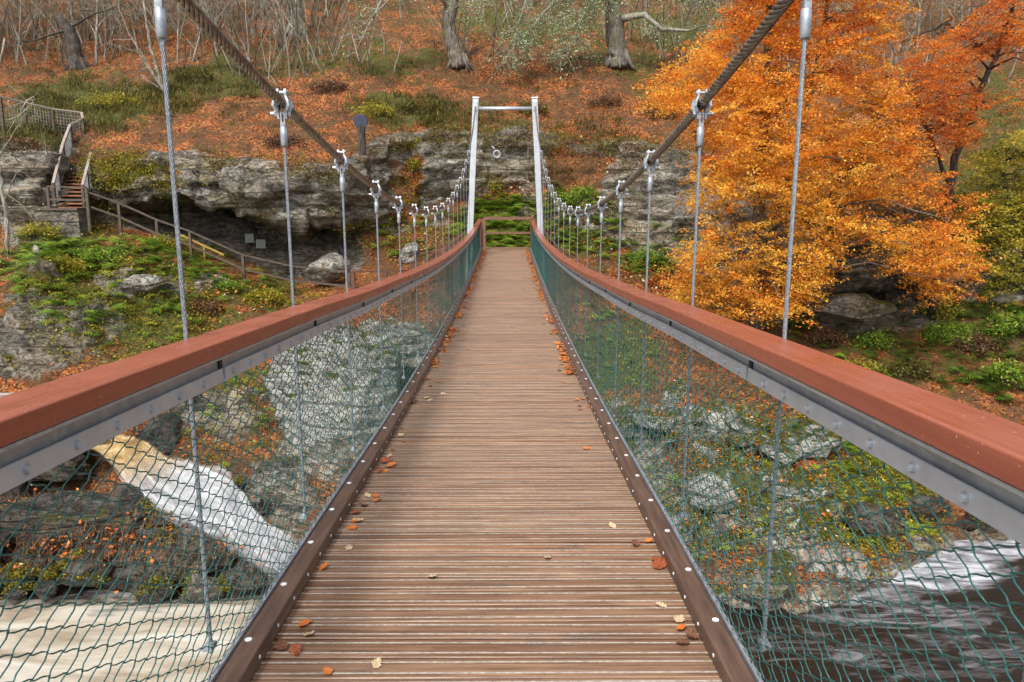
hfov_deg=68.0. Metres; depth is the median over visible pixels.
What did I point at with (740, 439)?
bank rock
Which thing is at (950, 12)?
birch tree
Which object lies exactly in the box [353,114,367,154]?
disc on post
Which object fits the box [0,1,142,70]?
tree
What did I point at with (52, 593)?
river rock
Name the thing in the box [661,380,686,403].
bank rock
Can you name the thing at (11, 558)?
river rock
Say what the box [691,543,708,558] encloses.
bank rock
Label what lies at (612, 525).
fallen leaf
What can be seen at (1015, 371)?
shrub
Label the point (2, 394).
pool
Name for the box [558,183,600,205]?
shrub
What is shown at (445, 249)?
ramp fence
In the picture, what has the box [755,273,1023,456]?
fern bank
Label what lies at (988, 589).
river
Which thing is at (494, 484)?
suspension footbridge
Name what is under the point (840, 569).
boulder
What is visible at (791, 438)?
bank rock
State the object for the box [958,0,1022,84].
birch tree
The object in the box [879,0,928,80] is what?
birch tree
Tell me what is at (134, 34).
birch tree
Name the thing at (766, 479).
bank rock
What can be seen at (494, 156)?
pale ring
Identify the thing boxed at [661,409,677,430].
bank rock
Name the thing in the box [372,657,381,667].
fallen leaf
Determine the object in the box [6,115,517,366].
moss cushions
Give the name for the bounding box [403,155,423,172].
shrub
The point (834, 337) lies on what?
shrub
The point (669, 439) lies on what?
bank rock
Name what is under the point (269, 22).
birch tree
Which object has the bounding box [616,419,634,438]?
bank rock
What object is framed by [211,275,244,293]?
shrub
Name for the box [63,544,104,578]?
river rock
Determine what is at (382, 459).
fallen leaf
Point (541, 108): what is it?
shrub
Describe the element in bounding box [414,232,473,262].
ramp fence
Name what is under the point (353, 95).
hill heather
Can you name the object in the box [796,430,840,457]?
boulder
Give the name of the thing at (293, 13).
birch tree
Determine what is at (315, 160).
cliff edge heather
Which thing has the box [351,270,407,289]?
path fence
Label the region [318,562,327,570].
fallen leaf
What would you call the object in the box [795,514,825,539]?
bank rock
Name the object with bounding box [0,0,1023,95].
birch thicket
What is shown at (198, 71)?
shrub
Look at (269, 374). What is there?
boulder
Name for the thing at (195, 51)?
birch tree
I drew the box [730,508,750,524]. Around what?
bank rock
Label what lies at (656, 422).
bank rock
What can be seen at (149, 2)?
birch tree
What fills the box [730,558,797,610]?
boulder
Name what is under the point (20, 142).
shrub
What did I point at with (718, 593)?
bank rock
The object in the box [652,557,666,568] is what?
fallen leaf
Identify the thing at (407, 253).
boulder
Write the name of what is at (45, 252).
fern bank
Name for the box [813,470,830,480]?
bank rock
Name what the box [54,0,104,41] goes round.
birch tree
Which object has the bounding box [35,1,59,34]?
birch tree
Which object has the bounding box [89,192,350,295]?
path fence
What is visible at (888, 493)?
bank plants
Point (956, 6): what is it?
birch tree
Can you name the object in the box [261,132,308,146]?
shrub
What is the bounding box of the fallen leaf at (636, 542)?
[632,540,639,545]
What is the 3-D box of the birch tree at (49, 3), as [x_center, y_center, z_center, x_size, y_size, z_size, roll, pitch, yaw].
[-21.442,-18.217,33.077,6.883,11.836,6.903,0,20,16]
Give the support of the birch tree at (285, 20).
on the ground at (230, 222)
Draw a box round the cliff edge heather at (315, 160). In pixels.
[67,121,1023,243]
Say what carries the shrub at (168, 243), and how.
on the ground at (230, 222)
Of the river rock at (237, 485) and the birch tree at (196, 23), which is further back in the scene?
the birch tree at (196, 23)
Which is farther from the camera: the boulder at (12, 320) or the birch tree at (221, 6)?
the birch tree at (221, 6)
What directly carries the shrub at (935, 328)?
on the ground at (230, 222)
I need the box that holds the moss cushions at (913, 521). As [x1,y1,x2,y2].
[177,333,950,588]
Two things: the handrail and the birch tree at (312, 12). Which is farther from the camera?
the birch tree at (312, 12)
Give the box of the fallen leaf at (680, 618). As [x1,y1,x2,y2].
[674,613,684,621]
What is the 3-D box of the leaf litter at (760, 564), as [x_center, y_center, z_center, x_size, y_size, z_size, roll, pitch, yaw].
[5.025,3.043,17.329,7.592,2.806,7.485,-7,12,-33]
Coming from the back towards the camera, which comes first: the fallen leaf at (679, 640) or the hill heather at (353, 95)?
the hill heather at (353, 95)
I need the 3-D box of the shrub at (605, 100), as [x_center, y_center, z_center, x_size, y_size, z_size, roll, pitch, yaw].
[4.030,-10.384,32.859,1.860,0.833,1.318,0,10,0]
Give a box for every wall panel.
[245,234,254,242]
[256,239,266,247]
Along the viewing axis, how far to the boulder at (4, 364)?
21.32 m
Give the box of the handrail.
[180,234,223,258]
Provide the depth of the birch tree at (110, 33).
37.60 m
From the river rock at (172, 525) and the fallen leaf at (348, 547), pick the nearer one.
the fallen leaf at (348, 547)
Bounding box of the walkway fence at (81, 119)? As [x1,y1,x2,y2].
[0,96,85,139]
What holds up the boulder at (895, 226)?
on the ground at (230, 222)
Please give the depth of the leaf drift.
10.74 m
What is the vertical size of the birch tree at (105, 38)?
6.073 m
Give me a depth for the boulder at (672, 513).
15.30 m
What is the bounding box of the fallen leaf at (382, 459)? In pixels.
[379,457,393,461]
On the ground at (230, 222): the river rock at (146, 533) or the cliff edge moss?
the cliff edge moss
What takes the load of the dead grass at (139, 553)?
on the ground at (230, 222)
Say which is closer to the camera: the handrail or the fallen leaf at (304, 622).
the fallen leaf at (304, 622)
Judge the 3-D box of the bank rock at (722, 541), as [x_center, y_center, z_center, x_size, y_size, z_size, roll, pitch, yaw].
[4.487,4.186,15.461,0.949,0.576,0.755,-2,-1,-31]
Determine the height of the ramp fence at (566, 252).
3.294 m
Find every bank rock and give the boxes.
[608,408,618,416]
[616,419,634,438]
[618,406,637,419]
[632,411,675,429]
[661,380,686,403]
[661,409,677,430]
[663,434,678,442]
[678,479,687,495]
[690,399,725,425]
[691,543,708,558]
[693,443,744,465]
[694,510,717,534]
[708,448,718,462]
[710,531,751,554]
[711,431,731,446]
[712,587,729,602]
[726,408,772,434]
[726,428,758,446]
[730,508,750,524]
[740,446,757,454]
[741,454,760,466]
[744,500,777,526]
[753,550,797,570]
[754,524,768,533]
[756,465,783,485]
[756,492,780,503]
[758,431,802,464]
[762,482,771,491]
[775,430,795,446]
[776,467,812,498]
[779,465,793,473]
[781,424,811,446]
[782,506,803,517]
[792,417,828,437]
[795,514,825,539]
[800,498,838,516]
[802,478,834,498]
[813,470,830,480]
[831,444,841,451]
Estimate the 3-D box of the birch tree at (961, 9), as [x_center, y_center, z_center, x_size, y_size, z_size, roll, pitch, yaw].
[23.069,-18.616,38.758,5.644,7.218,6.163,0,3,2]
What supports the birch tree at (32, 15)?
on the ground at (230, 222)
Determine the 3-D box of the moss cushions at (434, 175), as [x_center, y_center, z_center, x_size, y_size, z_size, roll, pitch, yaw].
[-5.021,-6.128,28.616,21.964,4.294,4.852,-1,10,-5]
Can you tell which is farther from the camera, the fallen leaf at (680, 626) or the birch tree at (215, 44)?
the birch tree at (215, 44)
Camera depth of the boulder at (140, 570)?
14.31 m
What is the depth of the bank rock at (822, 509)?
15.27 m
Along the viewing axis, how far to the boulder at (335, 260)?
26.65 m
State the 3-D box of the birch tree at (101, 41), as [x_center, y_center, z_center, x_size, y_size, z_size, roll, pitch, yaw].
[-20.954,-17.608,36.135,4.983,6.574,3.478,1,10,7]
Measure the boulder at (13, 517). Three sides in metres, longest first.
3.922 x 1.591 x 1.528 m
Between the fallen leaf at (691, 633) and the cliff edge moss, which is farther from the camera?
the cliff edge moss
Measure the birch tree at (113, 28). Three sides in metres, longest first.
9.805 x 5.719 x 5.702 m
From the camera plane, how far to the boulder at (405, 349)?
19.98 m
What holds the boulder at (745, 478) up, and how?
on the ground at (230, 222)
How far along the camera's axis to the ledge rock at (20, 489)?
16.26 m
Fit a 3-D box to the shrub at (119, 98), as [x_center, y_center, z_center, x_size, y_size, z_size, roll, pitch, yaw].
[-16.356,-9.861,31.048,2.921,0.933,1.858,0,10,0]
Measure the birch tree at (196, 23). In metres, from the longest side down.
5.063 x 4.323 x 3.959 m
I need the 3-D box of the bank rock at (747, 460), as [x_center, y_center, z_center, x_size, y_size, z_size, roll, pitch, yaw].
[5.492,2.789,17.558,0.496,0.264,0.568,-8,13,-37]
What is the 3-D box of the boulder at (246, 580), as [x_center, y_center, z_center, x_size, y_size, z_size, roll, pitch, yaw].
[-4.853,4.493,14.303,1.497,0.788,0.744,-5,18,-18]
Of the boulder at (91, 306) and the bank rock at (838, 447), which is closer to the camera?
the bank rock at (838, 447)
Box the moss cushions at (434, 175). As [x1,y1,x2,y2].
[91,126,653,232]
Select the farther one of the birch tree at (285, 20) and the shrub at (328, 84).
the birch tree at (285, 20)
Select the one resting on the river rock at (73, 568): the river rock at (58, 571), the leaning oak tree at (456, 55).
the river rock at (58, 571)
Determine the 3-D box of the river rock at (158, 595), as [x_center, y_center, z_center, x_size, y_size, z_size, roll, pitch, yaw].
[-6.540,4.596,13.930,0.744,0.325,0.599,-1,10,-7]
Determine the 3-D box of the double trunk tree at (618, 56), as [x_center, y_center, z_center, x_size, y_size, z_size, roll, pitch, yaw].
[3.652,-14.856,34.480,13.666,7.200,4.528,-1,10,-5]
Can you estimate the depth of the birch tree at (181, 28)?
36.35 m
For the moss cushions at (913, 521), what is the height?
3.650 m
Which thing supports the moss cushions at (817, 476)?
on the ground at (230, 222)
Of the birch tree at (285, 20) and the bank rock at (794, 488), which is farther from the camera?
the birch tree at (285, 20)
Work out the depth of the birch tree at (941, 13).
40.34 m
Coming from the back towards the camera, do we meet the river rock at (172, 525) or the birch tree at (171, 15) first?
the birch tree at (171, 15)
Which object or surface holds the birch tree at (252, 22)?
on the ground at (230, 222)
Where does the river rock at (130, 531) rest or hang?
on the boulder at (13, 517)
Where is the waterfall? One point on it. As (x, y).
(124, 455)
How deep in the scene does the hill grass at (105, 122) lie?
31.39 m
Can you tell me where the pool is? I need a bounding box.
[0,392,14,396]
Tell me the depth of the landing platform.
25.87 m
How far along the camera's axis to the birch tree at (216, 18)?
36.56 m
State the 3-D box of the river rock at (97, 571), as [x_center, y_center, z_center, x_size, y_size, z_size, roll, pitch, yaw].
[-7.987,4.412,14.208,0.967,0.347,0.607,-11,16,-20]
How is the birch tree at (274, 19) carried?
on the ground at (230, 222)
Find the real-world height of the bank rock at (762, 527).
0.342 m
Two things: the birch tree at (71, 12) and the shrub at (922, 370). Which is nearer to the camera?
the shrub at (922, 370)
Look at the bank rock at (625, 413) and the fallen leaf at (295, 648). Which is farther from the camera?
the bank rock at (625, 413)
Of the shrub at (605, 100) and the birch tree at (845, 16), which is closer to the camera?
the shrub at (605, 100)
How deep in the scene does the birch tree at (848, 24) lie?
37.63 m
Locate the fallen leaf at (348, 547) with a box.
[345,545,352,549]
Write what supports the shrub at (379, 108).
on the ground at (230, 222)
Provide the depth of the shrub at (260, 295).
24.94 m
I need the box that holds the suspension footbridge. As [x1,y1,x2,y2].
[0,0,1023,681]
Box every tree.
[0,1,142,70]
[7,0,56,39]
[10,0,79,59]
[14,0,29,31]
[31,0,66,61]
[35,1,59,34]
[43,0,73,23]
[52,0,142,65]
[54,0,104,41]
[61,0,125,58]
[64,0,118,44]
[69,0,150,46]
[73,0,152,59]
[81,0,93,40]
[83,0,140,50]
[85,0,153,50]
[88,0,168,52]
[111,0,197,29]
[121,0,147,44]
[128,0,160,51]
[148,0,208,50]
[150,0,229,61]
[165,0,188,41]
[167,0,218,50]
[167,1,222,63]
[195,0,257,44]
[198,0,230,56]
[206,0,241,26]
[208,0,240,21]
[209,0,276,59]
[215,0,222,23]
[218,0,290,62]
[235,0,305,52]
[249,0,286,44]
[250,0,267,33]
[258,0,310,58]
[264,0,300,48]
[270,0,309,39]
[286,0,391,37]
[310,0,323,27]
[334,0,557,75]
[441,0,748,88]
[630,0,1007,331]
[823,0,861,54]
[830,0,879,54]
[877,0,923,52]
[878,0,1023,312]
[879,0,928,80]
[894,0,956,50]
[928,0,978,44]
[935,0,951,28]
[935,0,967,45]
[936,0,977,44]
[937,128,1023,308]
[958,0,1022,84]
[1008,13,1023,78]
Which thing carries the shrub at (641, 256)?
on the ground at (230, 222)
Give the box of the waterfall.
[92,434,288,571]
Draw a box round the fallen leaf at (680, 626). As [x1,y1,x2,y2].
[676,624,685,629]
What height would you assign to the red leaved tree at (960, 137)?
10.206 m
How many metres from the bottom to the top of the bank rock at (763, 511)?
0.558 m
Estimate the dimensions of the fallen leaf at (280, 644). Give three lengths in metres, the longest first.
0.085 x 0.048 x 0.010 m
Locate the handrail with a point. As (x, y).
(204, 246)
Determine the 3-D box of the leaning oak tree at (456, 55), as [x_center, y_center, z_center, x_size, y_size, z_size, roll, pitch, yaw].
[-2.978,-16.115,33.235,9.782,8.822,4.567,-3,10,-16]
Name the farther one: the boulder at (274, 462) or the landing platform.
the landing platform
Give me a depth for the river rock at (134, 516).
15.24 m
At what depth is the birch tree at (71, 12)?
38.12 m
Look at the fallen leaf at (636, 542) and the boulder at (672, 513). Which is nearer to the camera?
the fallen leaf at (636, 542)
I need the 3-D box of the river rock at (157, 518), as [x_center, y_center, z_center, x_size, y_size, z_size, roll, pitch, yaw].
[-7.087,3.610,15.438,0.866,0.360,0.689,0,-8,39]
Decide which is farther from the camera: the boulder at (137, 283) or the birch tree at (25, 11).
the birch tree at (25, 11)
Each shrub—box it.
[0,130,51,154]
[13,219,63,239]
[43,252,92,275]
[74,89,144,107]
[74,242,132,265]
[141,230,193,250]
[171,64,216,80]
[186,293,227,317]
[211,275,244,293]
[240,285,290,306]
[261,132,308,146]
[306,78,348,93]
[350,98,395,118]
[393,96,442,112]
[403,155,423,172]
[406,133,420,154]
[486,176,509,192]
[514,99,548,114]
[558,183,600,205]
[583,91,623,107]
[625,242,669,267]
[645,100,683,118]
[645,270,684,287]
[802,326,849,348]
[839,353,888,373]
[847,327,899,352]
[878,354,937,381]
[914,298,969,321]
[918,317,978,345]
[948,329,1009,356]
[975,355,1023,388]
[987,303,1023,338]
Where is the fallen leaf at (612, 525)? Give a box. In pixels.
[609,522,615,527]
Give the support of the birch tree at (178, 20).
on the ground at (230, 222)
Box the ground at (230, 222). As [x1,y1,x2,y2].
[0,0,1023,614]
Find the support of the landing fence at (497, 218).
on the landing platform
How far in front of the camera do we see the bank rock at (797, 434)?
17.74 m
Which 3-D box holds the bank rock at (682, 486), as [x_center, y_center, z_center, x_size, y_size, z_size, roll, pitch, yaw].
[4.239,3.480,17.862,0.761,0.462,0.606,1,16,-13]
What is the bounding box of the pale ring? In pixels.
[492,146,500,158]
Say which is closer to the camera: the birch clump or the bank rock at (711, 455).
the bank rock at (711, 455)
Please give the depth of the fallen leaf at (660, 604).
2.86 m
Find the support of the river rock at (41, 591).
on the river
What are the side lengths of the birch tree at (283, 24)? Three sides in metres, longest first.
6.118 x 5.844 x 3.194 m
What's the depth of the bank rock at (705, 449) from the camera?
17.80 m
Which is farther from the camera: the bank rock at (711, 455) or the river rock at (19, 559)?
the bank rock at (711, 455)
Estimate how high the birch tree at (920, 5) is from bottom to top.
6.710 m
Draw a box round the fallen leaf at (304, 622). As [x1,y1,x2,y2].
[298,619,311,628]
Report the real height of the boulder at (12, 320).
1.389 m
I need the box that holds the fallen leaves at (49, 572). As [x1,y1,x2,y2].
[0,273,402,605]
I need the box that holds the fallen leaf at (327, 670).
[323,667,332,673]
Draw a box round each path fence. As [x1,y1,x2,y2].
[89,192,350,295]
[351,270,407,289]
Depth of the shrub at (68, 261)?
23.27 m
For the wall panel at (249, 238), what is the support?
attached to the ground at (230, 222)
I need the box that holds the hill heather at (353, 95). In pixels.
[1,12,1019,202]
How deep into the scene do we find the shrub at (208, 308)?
23.85 m
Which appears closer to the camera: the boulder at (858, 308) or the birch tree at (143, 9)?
the boulder at (858, 308)
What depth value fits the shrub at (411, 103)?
31.02 m
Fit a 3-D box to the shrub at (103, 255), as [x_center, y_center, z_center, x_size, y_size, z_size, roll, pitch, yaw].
[-13.253,-2.800,24.513,2.112,0.746,1.205,0,10,0]
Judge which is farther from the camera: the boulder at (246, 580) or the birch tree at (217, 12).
the birch tree at (217, 12)
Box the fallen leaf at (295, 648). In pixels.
[289,643,300,656]
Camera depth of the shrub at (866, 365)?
21.67 m
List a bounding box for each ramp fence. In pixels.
[409,221,482,301]
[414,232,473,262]
[536,222,616,299]
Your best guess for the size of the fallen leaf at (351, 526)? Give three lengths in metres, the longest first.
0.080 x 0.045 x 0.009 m
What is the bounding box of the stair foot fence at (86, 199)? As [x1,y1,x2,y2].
[45,186,91,230]
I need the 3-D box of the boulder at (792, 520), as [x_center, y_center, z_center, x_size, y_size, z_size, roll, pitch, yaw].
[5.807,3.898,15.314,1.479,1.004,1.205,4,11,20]
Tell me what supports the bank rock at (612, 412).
on the ground at (230, 222)
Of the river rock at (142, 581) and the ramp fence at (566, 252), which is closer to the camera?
the river rock at (142, 581)
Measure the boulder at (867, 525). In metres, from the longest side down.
1.547 x 1.168 x 1.085 m
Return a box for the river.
[0,536,1023,681]
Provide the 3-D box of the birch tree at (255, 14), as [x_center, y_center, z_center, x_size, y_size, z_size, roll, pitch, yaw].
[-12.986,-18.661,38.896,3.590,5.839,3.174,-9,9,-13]
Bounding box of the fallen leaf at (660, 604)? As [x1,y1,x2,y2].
[655,602,666,606]
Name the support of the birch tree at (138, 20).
on the ground at (230, 222)
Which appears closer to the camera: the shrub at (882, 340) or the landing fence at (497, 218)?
the shrub at (882, 340)
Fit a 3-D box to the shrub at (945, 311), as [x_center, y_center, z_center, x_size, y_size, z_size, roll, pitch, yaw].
[13.648,-1.050,24.618,1.971,0.980,1.376,0,10,0]
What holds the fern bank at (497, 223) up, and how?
on the ground at (230, 222)
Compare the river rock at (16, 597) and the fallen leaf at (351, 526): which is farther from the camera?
the river rock at (16, 597)
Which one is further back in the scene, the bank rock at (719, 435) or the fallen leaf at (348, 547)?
the bank rock at (719, 435)
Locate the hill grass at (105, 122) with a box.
[0,7,1023,201]
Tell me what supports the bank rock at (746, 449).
on the ground at (230, 222)
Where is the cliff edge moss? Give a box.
[71,122,1023,241]
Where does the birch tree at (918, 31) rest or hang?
on the ground at (230, 222)
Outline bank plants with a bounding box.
[188,309,952,558]
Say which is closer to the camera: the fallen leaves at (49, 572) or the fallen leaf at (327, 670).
the fallen leaf at (327, 670)
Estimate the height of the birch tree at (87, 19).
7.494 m
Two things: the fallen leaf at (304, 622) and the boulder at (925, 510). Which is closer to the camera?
the fallen leaf at (304, 622)
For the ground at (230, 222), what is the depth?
28.24 m
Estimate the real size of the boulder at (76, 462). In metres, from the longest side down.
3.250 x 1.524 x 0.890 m
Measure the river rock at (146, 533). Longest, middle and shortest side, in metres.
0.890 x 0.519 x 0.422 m
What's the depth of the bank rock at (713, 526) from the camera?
16.25 m
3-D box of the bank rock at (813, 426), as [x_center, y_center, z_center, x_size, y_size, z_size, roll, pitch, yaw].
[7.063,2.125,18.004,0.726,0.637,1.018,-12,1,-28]
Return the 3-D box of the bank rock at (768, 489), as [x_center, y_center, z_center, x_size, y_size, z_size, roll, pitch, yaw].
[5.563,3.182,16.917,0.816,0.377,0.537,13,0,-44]
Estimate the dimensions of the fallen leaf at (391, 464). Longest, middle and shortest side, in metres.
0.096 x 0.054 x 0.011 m
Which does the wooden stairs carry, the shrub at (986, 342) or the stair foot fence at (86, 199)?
the stair foot fence at (86, 199)
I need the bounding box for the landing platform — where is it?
[472,248,537,252]
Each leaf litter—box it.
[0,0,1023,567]
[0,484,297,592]
[188,124,703,320]
[616,379,945,589]
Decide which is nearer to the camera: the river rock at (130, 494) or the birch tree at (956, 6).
the river rock at (130, 494)
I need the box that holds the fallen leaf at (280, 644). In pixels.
[273,638,287,649]
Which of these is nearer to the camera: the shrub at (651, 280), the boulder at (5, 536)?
the boulder at (5, 536)
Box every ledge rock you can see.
[0,482,29,506]
[135,412,181,456]
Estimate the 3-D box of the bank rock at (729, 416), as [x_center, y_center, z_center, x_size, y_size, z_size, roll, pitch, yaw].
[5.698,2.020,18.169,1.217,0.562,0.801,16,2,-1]
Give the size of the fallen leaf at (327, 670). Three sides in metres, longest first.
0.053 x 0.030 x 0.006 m
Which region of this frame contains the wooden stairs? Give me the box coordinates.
[33,124,92,236]
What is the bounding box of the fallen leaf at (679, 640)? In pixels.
[676,637,689,643]
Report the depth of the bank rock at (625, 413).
18.81 m
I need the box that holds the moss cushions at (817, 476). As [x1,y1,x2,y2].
[616,379,983,595]
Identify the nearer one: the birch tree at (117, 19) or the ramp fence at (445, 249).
the ramp fence at (445, 249)
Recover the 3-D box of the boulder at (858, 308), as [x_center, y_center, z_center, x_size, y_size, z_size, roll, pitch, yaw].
[10.361,-0.975,22.981,2.620,0.976,1.025,-3,5,-6]
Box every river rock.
[0,565,22,585]
[3,546,33,564]
[3,581,27,605]
[15,556,35,565]
[20,558,46,578]
[33,574,57,601]
[47,590,55,596]
[51,562,66,572]
[58,563,114,586]
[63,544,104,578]
[84,545,114,560]
[111,526,134,537]
[113,482,143,502]
[131,496,158,522]
[131,575,153,596]
[134,584,176,603]
[135,528,172,545]
[147,510,178,525]
[165,520,182,527]
[176,521,209,536]
[233,480,249,489]
[244,492,274,516]
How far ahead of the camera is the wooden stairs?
26.10 m
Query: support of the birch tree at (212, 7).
on the ground at (230, 222)
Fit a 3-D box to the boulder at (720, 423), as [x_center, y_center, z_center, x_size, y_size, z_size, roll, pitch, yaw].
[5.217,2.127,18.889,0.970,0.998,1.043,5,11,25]
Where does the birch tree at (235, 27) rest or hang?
on the ground at (230, 222)
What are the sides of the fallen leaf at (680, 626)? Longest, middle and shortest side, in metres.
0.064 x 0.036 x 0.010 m
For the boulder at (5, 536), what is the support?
on the ground at (230, 222)
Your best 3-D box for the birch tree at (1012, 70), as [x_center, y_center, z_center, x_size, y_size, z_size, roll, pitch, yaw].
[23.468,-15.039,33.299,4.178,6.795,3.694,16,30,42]
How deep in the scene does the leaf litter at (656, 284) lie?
28.26 m
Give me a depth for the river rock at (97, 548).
14.59 m
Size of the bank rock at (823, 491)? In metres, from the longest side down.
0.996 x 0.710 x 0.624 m
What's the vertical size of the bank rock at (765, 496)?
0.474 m
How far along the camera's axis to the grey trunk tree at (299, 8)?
39.31 m
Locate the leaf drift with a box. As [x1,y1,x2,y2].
[425,249,574,378]
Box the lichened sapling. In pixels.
[0,38,77,262]
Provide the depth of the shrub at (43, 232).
25.29 m
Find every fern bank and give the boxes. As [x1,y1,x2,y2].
[0,229,301,345]
[366,180,692,321]
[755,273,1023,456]
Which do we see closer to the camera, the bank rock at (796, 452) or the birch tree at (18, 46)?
the bank rock at (796, 452)
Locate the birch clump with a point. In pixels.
(159, 81)
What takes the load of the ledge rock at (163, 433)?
on the ground at (230, 222)
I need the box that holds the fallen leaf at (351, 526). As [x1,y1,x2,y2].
[347,525,356,528]
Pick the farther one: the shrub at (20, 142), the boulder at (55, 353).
the shrub at (20, 142)
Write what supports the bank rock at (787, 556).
on the ground at (230, 222)
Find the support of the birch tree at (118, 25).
on the ground at (230, 222)
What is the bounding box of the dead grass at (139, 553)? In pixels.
[0,488,294,578]
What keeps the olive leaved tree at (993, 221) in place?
on the ground at (230, 222)
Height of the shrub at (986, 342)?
0.803 m
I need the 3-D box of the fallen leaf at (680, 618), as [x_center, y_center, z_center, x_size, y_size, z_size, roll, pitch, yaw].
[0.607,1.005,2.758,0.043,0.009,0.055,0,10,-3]
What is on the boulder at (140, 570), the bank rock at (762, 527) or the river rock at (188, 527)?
the river rock at (188, 527)
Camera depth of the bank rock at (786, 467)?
17.07 m
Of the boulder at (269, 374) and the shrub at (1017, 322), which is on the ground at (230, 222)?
the shrub at (1017, 322)
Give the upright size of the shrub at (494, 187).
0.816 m
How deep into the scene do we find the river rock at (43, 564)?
14.26 m
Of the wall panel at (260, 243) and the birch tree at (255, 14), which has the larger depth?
the birch tree at (255, 14)
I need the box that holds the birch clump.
[95,0,178,90]
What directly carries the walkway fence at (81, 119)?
on the ground at (230, 222)
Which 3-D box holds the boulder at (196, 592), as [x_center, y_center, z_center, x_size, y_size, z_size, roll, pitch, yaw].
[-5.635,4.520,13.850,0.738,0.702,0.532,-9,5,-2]
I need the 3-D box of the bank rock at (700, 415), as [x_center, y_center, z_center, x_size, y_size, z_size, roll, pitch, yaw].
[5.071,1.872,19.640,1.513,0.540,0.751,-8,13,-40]
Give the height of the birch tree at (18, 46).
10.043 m
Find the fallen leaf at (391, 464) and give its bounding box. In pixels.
[386,461,395,466]
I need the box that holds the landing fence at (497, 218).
[482,217,534,247]
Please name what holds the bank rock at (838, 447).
on the ground at (230, 222)
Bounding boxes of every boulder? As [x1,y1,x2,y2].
[0,350,13,369]
[0,490,147,568]
[0,527,10,549]
[3,300,43,332]
[28,453,94,481]
[51,347,70,355]
[65,301,104,317]
[98,535,241,592]
[118,274,170,292]
[182,572,223,603]
[220,557,286,596]
[256,456,306,473]
[263,325,401,448]
[301,252,351,282]
[358,318,432,383]
[399,242,420,264]
[665,508,694,546]
[688,466,762,513]
[703,404,731,435]
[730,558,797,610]
[786,507,839,542]
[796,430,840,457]
[803,540,871,590]
[809,293,896,323]
[818,221,935,243]
[840,501,911,544]
[894,493,952,524]
[961,511,997,532]
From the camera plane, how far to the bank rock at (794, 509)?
15.39 m
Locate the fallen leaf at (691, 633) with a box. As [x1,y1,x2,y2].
[685,627,698,638]
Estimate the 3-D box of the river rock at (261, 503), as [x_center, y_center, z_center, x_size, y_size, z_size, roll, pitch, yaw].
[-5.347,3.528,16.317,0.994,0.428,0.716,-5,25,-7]
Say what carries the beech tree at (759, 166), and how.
on the ground at (230, 222)
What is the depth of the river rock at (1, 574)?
14.12 m
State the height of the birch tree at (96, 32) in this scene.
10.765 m
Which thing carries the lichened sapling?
on the ground at (230, 222)
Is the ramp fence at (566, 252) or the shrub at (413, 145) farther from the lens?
the shrub at (413, 145)
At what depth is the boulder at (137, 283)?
23.30 m
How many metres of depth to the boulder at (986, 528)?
16.42 m
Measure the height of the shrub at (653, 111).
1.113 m

